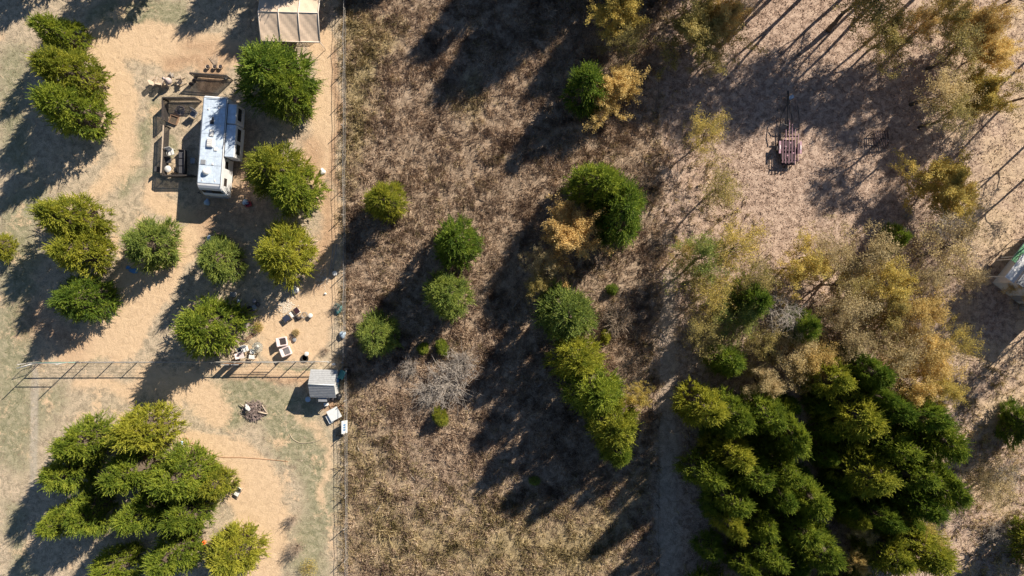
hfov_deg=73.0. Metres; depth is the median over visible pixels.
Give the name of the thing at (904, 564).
cedar tree
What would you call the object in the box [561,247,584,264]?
bare bush
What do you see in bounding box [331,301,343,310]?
bare bush
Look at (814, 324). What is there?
cedar tree
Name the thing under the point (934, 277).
deciduous tree
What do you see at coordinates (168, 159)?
patio chair
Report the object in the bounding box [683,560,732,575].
cedar tree
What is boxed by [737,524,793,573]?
cedar tree
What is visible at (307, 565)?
leafy bush
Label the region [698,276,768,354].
deciduous tree
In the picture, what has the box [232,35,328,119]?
cedar tree
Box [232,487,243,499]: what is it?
folding chair
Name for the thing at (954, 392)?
deciduous tree
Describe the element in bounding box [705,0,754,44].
deciduous tree
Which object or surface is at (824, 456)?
cedar tree
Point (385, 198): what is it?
cedar tree
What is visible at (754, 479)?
cedar tree
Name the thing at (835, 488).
cedar tree
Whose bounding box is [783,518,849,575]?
cedar tree
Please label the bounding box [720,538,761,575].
cedar tree
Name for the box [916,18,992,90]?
deciduous tree
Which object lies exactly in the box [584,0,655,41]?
deciduous tree
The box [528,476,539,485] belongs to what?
cedar sapling
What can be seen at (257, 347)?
glass table
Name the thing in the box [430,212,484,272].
cedar tree
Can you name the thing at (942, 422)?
cedar tree
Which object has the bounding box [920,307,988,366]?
deciduous tree
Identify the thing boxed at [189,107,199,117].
patio chair
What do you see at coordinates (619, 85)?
deciduous tree
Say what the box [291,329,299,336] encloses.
leafy bush
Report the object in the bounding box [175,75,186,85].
wooden chair
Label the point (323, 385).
garden shed
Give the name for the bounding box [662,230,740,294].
deciduous tree
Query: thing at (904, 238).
cedar tree
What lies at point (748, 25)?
fallen leaves
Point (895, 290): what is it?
deciduous tree
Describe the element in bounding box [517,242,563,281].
deciduous tree
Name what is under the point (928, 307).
deciduous tree
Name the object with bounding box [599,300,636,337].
bare bush
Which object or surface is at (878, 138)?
slatted rack
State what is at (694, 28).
deciduous tree
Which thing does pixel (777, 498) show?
cedar tree
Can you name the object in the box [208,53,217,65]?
cut branches
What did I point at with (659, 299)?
wire fence
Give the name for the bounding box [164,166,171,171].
round table
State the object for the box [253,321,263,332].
leafy bush
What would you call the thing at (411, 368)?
bare bush
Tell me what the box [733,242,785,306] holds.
deciduous tree
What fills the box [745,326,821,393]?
deciduous tree
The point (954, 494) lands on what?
cedar tree
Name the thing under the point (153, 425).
cedar tree
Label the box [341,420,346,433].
sign board
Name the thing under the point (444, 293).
cedar tree
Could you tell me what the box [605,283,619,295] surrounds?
cedar sapling
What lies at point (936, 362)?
deciduous tree
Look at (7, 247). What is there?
cedar tree
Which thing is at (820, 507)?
cedar tree
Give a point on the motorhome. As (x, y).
(221, 142)
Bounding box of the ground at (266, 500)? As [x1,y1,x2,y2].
[0,0,1023,575]
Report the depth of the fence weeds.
73.40 m
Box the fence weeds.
[332,0,352,574]
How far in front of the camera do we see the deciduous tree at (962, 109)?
66.70 m
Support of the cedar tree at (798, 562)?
on the ground at (266, 500)
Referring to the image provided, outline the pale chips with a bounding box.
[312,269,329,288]
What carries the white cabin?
on the ground at (266, 500)
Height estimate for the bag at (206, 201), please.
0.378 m
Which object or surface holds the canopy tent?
on the ground at (266, 500)
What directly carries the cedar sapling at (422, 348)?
on the ground at (266, 500)
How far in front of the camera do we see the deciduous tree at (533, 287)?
70.20 m
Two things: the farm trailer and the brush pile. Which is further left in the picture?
the brush pile
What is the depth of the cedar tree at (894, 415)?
65.58 m
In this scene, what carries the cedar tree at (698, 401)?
on the ground at (266, 500)
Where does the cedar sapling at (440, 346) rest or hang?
on the ground at (266, 500)
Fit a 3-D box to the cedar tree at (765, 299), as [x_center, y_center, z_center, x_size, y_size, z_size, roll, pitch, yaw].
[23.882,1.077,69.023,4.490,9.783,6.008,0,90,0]
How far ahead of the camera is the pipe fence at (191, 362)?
71.82 m
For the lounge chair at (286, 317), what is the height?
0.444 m
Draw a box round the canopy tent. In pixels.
[258,0,325,49]
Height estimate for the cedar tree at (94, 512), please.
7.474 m
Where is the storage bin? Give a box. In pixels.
[230,292,235,296]
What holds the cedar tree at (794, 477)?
on the ground at (266, 500)
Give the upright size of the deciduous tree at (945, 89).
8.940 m
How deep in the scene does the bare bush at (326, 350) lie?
73.25 m
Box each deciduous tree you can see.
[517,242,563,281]
[523,264,556,301]
[539,192,615,289]
[582,58,650,134]
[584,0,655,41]
[593,16,650,65]
[622,378,655,410]
[652,0,767,80]
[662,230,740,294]
[666,233,698,274]
[668,261,719,308]
[669,267,751,323]
[677,153,748,218]
[681,303,726,361]
[683,105,732,169]
[684,45,730,82]
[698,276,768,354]
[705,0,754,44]
[705,208,772,287]
[730,325,785,370]
[730,362,796,401]
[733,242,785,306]
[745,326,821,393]
[761,310,821,352]
[765,278,815,340]
[772,225,840,307]
[788,230,852,286]
[790,340,846,394]
[796,295,860,339]
[808,255,880,318]
[809,214,903,304]
[817,252,900,341]
[820,320,885,366]
[826,0,913,50]
[837,545,873,575]
[838,519,880,547]
[850,0,921,80]
[855,274,916,343]
[859,304,935,385]
[861,253,928,315]
[870,277,956,355]
[885,316,968,385]
[886,143,986,230]
[889,355,949,427]
[890,209,993,296]
[895,253,956,298]
[897,1,947,43]
[906,204,983,268]
[907,517,955,556]
[908,374,971,411]
[909,60,989,133]
[914,0,988,42]
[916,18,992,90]
[917,88,985,141]
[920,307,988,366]
[946,251,991,304]
[950,0,1022,47]
[953,58,1021,128]
[959,32,1023,96]
[959,450,1023,517]
[995,0,1023,17]
[1001,279,1023,308]
[1007,73,1023,113]
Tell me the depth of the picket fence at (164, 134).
72.53 m
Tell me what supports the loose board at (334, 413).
on the ground at (266, 500)
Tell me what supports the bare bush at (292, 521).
on the ground at (266, 500)
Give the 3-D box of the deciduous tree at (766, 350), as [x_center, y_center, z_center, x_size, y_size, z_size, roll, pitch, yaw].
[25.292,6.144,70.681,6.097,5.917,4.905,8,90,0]
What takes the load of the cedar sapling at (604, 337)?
on the ground at (266, 500)
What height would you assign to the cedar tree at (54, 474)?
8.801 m
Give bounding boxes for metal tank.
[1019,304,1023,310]
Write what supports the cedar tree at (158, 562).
on the ground at (266, 500)
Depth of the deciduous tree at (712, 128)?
69.38 m
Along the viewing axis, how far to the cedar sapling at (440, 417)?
72.42 m
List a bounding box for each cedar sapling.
[416,342,429,354]
[431,406,449,426]
[435,339,449,356]
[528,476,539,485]
[600,329,611,345]
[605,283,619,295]
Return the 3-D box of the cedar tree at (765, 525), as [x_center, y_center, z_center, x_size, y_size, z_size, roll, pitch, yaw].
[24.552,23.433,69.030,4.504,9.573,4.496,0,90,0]
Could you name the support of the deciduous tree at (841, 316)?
on the ground at (266, 500)
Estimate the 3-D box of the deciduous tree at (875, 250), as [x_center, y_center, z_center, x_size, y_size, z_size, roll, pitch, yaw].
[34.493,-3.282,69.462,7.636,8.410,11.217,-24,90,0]
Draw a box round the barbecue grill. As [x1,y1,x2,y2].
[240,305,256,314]
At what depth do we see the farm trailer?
72.61 m
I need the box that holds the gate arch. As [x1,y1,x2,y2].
[17,361,75,364]
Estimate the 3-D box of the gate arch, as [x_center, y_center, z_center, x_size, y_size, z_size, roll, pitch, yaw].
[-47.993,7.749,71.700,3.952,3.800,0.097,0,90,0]
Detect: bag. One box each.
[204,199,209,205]
[292,286,298,293]
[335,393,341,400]
[339,331,345,338]
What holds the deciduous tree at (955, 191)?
on the ground at (266, 500)
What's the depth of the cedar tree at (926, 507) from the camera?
67.25 m
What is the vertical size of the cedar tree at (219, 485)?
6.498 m
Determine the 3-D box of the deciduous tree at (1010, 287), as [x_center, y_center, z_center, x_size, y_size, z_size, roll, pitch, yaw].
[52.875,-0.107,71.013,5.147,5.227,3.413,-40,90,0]
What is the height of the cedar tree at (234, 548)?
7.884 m
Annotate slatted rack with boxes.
[870,129,889,146]
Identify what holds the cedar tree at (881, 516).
on the ground at (266, 500)
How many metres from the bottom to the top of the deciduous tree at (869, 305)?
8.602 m
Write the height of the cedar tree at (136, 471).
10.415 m
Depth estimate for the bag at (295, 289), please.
73.12 m
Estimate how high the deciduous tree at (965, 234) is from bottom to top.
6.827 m
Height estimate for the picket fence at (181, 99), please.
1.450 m
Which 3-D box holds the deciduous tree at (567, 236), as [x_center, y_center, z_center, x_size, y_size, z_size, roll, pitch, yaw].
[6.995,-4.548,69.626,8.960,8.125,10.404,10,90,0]
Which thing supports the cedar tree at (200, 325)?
on the ground at (266, 500)
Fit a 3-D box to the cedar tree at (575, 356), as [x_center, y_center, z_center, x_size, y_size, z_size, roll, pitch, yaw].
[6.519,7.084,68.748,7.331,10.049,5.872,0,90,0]
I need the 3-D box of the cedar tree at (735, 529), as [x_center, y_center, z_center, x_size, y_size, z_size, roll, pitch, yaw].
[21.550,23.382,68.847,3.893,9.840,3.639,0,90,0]
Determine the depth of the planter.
73.37 m
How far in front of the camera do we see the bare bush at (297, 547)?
72.67 m
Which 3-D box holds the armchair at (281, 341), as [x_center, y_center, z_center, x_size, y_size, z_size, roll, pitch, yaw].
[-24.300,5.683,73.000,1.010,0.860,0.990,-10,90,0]
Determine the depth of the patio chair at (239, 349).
72.97 m
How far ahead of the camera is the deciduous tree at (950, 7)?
67.05 m
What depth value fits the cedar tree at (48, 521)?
68.44 m
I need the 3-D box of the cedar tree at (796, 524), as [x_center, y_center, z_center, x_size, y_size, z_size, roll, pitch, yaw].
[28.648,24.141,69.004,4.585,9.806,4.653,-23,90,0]
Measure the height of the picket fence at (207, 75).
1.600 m
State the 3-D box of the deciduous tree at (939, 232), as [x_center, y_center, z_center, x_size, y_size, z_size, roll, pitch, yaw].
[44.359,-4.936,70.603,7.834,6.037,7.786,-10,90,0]
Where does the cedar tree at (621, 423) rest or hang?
on the ground at (266, 500)
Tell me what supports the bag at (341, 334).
on the ground at (266, 500)
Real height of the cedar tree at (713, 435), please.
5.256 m
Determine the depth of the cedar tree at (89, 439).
68.80 m
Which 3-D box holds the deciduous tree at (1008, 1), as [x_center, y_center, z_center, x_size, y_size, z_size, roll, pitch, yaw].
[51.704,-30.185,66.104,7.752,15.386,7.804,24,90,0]
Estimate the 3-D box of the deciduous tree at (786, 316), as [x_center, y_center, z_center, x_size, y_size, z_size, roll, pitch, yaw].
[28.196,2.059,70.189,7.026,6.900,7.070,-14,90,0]
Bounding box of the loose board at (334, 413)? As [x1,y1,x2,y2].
[326,406,341,421]
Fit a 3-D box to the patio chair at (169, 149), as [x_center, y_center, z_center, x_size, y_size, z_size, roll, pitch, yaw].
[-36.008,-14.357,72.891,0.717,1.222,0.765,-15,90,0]
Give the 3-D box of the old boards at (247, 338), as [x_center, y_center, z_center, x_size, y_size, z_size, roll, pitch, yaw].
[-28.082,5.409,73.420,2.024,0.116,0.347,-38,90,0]
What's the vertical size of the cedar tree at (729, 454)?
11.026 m
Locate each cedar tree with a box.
[0,232,19,264]
[22,42,115,105]
[23,10,97,54]
[23,189,119,245]
[24,75,119,142]
[33,494,89,542]
[34,448,107,497]
[40,225,119,281]
[44,270,124,324]
[45,405,131,466]
[60,481,120,540]
[85,538,149,575]
[93,440,172,496]
[101,399,191,455]
[106,483,172,538]
[119,214,185,275]
[138,527,209,575]
[142,436,223,506]
[151,492,220,540]
[168,291,259,360]
[195,230,250,290]
[197,462,241,502]
[201,517,272,575]
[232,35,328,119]
[241,139,321,199]
[252,213,319,295]
[258,64,319,130]
[266,161,333,221]
[352,306,403,359]
[361,180,409,224]
[421,268,476,324]
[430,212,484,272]
[531,276,599,344]
[540,333,607,384]
[553,361,627,421]
[556,160,626,211]
[558,57,610,119]
[581,391,643,452]
[589,171,647,254]
[597,431,634,468]
[670,376,731,430]
[671,445,727,491]
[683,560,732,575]
[687,526,724,563]
[695,429,759,474]
[696,488,728,522]
[697,425,725,452]
[697,464,756,519]
[699,341,749,379]
[703,503,750,545]
[708,384,757,442]
[720,271,775,323]
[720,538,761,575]
[722,441,780,493]
[737,383,790,438]
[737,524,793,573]
[738,429,772,455]
[742,492,781,545]
[746,487,770,514]
[752,478,800,516]
[757,441,806,490]
[760,393,815,464]
[760,569,787,575]
[768,504,826,552]
[770,542,811,575]
[773,392,802,415]
[776,302,822,346]
[779,464,835,523]
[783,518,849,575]
[792,348,859,400]
[795,461,814,483]
[804,414,846,442]
[805,439,841,468]
[808,386,892,443]
[813,467,854,501]
[816,562,875,575]
[819,436,905,502]
[830,437,869,460]
[830,497,861,520]
[832,496,872,531]
[838,341,898,392]
[844,379,906,409]
[847,524,922,575]
[848,387,925,425]
[853,494,909,535]
[856,424,928,465]
[875,445,948,495]
[876,221,914,255]
[879,476,954,527]
[880,512,962,575]
[881,383,959,436]
[882,477,918,507]
[890,507,927,540]
[900,419,974,467]
[904,449,977,514]
[993,395,1023,453]
[1000,511,1023,573]
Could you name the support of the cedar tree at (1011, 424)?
on the ground at (266, 500)
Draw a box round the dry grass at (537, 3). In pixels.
[338,0,694,575]
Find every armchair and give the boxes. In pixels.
[275,336,287,346]
[279,346,292,357]
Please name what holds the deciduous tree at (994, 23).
on the ground at (266, 500)
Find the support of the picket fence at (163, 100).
on the ground at (266, 500)
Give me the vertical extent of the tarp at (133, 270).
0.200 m
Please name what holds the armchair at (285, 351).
on the ground at (266, 500)
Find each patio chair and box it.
[154,166,159,172]
[164,146,175,155]
[164,156,172,163]
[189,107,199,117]
[234,352,244,359]
[235,345,243,354]
[240,345,248,352]
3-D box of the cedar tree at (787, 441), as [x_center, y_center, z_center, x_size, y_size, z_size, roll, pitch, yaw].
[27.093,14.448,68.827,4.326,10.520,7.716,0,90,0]
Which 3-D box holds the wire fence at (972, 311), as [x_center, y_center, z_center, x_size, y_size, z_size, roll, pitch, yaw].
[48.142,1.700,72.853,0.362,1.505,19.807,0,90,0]
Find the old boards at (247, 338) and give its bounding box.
[239,333,255,344]
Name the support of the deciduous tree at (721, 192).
on the ground at (266, 500)
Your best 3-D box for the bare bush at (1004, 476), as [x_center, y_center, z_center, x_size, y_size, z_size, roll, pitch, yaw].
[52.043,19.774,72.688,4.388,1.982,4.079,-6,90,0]
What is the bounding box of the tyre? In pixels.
[301,355,308,360]
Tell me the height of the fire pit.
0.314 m
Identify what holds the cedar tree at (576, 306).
on the ground at (266, 500)
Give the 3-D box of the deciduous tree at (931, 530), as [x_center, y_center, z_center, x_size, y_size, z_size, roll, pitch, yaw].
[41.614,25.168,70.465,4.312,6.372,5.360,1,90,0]
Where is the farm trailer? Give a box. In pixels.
[776,91,801,167]
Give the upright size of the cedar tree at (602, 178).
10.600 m
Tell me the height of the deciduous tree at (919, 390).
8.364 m
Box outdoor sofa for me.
[178,149,186,174]
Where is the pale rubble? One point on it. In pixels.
(287, 307)
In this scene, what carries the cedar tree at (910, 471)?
on the ground at (266, 500)
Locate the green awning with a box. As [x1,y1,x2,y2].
[996,239,1023,262]
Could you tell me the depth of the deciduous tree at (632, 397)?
69.45 m
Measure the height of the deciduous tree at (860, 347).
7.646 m
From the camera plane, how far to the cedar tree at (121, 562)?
70.50 m
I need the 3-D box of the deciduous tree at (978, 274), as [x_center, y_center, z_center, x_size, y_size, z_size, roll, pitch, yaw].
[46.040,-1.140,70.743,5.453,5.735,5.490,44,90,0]
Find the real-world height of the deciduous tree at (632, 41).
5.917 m
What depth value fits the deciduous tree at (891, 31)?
67.94 m
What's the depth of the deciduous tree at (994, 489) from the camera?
69.99 m
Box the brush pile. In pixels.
[240,400,267,421]
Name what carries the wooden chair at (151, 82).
on the ground at (266, 500)
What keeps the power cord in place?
on the ground at (266, 500)
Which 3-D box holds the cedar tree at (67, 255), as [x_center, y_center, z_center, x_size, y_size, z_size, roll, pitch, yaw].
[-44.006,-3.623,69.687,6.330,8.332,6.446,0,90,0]
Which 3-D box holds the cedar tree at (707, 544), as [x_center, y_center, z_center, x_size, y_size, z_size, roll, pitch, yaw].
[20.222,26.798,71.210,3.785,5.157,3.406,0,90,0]
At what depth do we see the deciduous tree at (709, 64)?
70.17 m
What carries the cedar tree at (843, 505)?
on the ground at (266, 500)
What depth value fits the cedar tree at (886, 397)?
66.68 m
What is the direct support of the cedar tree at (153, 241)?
on the ground at (266, 500)
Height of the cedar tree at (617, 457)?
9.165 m
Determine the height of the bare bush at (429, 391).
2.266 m
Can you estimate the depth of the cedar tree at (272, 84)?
69.36 m
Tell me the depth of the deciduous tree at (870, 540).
69.51 m
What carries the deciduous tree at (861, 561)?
on the ground at (266, 500)
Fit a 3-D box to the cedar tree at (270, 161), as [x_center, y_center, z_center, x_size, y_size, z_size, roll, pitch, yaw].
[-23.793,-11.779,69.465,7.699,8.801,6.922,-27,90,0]
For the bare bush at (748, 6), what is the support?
on the ground at (266, 500)
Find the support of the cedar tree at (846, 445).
on the ground at (266, 500)
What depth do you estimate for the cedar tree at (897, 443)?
66.89 m
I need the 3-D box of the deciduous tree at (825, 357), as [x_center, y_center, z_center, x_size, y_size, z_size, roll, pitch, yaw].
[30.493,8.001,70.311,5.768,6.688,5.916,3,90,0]
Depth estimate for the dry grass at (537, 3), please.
73.38 m
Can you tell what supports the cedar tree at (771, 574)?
on the ground at (266, 500)
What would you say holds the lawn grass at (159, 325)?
on the ground at (266, 500)
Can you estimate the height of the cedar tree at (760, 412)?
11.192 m
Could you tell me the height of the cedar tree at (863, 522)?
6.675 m
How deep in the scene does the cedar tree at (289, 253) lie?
69.02 m
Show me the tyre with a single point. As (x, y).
(304, 358)
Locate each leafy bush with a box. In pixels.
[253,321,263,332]
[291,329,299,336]
[299,558,318,575]
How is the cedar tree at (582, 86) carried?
on the ground at (266, 500)
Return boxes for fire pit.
[175,105,184,114]
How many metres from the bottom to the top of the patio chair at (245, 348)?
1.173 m
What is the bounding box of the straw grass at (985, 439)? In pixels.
[641,0,1023,575]
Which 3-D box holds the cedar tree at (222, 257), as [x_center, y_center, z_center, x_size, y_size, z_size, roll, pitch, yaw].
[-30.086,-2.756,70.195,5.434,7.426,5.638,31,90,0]
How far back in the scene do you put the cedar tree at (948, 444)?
66.62 m
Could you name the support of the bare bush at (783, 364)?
on the ground at (266, 500)
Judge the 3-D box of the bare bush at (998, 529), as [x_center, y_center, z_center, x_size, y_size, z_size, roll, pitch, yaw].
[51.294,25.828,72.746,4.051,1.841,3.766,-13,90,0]
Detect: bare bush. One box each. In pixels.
[284,514,297,529]
[286,536,306,560]
[319,346,329,355]
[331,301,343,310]
[399,355,421,379]
[401,368,455,413]
[423,349,483,415]
[445,343,482,379]
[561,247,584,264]
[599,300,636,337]
[734,0,763,16]
[770,352,800,373]
[900,207,918,228]
[982,516,1017,548]
[988,457,1023,490]
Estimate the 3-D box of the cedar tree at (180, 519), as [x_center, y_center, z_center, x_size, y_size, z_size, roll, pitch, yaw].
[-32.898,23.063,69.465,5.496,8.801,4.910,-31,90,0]
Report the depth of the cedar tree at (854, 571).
71.83 m
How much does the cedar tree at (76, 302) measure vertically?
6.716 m
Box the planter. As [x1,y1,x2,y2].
[168,114,178,124]
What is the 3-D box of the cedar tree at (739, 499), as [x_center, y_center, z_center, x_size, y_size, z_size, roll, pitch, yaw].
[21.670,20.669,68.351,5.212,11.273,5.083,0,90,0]
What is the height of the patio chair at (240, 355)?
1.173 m
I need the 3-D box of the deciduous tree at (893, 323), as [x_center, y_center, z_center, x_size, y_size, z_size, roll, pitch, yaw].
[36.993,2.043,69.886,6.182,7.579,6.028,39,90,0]
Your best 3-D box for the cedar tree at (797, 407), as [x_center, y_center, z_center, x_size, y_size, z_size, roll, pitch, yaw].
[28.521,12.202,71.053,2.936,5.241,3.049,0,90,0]
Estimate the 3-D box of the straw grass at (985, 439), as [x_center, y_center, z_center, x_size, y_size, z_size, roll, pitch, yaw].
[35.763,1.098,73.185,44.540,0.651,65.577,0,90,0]
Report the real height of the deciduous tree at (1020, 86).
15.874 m
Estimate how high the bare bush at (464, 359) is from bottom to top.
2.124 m
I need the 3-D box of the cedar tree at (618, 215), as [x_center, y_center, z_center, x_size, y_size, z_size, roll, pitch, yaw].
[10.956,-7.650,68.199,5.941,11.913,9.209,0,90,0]
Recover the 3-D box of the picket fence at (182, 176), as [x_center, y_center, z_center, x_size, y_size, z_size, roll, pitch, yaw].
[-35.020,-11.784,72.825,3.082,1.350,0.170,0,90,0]
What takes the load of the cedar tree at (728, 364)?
on the ground at (266, 500)
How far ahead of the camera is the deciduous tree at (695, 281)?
69.17 m
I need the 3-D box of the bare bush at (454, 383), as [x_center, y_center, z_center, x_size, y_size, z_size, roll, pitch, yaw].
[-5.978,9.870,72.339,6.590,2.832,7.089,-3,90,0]
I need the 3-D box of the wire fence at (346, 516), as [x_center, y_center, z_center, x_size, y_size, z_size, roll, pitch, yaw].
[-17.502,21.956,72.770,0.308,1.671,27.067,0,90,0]
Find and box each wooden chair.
[147,76,158,87]
[155,77,164,86]
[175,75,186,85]
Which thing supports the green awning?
attached to the white cabin
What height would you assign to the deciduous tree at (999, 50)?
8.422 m
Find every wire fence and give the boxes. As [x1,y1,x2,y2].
[340,0,346,360]
[343,368,347,570]
[657,2,661,570]
[965,211,973,398]
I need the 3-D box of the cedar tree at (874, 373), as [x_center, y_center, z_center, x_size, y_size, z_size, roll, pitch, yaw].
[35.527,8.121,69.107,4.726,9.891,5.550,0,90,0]
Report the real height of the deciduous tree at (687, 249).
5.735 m
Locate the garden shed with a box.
[308,369,338,401]
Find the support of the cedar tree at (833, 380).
on the ground at (266, 500)
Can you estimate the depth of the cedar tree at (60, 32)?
69.56 m
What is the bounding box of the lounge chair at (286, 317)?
[282,307,300,321]
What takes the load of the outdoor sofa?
on the ground at (266, 500)
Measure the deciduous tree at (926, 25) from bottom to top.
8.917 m
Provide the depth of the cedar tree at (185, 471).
68.57 m
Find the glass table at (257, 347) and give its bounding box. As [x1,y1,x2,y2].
[252,342,262,352]
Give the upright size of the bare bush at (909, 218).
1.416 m
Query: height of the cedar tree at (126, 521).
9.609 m
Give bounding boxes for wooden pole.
[329,244,333,274]
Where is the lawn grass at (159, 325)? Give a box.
[0,0,340,575]
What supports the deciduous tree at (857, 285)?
on the ground at (266, 500)
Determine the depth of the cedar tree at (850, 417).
67.38 m
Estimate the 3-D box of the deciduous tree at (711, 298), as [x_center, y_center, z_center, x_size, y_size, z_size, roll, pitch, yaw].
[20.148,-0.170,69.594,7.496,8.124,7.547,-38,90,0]
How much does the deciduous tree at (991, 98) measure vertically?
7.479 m
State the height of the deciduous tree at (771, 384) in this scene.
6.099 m
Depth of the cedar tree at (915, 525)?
70.01 m
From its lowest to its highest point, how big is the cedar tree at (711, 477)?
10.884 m
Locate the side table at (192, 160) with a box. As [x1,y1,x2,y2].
[190,158,195,163]
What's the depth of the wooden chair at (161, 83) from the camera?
73.05 m
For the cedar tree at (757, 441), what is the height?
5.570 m
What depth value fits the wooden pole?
73.40 m
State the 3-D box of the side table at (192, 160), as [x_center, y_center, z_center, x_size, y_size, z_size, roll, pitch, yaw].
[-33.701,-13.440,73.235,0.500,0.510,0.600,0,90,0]
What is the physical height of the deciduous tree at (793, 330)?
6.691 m
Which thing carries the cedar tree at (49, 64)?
on the ground at (266, 500)
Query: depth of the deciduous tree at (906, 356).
67.95 m
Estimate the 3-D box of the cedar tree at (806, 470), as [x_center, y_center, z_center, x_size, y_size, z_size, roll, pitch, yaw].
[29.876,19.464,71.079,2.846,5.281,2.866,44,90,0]
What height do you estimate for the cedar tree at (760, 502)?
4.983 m
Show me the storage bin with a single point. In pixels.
(232, 294)
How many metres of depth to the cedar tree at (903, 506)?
70.25 m
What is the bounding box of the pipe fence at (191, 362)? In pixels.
[32,361,345,362]
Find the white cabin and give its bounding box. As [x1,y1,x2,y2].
[987,243,1023,303]
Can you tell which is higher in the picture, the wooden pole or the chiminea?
the chiminea
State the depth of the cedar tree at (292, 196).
69.14 m
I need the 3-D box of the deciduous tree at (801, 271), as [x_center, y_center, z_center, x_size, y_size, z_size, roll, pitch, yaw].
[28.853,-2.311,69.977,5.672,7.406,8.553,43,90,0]
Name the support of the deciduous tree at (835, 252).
on the ground at (266, 500)
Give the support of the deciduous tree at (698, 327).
on the ground at (266, 500)
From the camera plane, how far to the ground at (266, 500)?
73.50 m
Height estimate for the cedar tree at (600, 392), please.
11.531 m
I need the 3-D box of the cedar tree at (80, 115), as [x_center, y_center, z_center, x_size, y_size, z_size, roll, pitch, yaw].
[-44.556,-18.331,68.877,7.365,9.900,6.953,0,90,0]
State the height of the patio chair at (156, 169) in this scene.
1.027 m
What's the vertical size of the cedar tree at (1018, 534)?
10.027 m
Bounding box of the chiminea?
[162,77,173,84]
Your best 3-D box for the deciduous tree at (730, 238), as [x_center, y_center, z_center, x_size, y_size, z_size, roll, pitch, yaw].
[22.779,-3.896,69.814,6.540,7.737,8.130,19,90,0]
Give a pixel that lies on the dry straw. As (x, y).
(151, 295)
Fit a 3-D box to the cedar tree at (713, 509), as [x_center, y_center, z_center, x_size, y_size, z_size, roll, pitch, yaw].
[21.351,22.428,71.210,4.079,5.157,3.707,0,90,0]
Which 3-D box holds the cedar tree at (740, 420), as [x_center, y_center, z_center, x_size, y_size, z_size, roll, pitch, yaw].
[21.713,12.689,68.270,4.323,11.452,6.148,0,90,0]
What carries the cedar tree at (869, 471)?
on the ground at (266, 500)
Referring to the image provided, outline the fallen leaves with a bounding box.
[634,0,1023,575]
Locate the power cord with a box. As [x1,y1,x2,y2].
[181,439,287,461]
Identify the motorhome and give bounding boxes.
[197,96,244,198]
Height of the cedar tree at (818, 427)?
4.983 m
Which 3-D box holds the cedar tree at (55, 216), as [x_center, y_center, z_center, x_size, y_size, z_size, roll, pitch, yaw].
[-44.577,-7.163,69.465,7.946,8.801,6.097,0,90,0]
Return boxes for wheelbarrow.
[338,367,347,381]
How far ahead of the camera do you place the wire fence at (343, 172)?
72.78 m
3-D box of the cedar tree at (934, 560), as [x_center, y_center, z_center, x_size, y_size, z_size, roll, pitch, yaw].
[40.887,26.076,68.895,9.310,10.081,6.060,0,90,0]
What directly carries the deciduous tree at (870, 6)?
on the ground at (266, 500)
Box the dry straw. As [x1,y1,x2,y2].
[0,0,344,575]
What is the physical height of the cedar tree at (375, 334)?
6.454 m
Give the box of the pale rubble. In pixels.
[276,296,298,321]
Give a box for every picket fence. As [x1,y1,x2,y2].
[160,124,170,174]
[161,98,169,122]
[162,97,201,101]
[162,174,196,177]
[189,72,232,80]

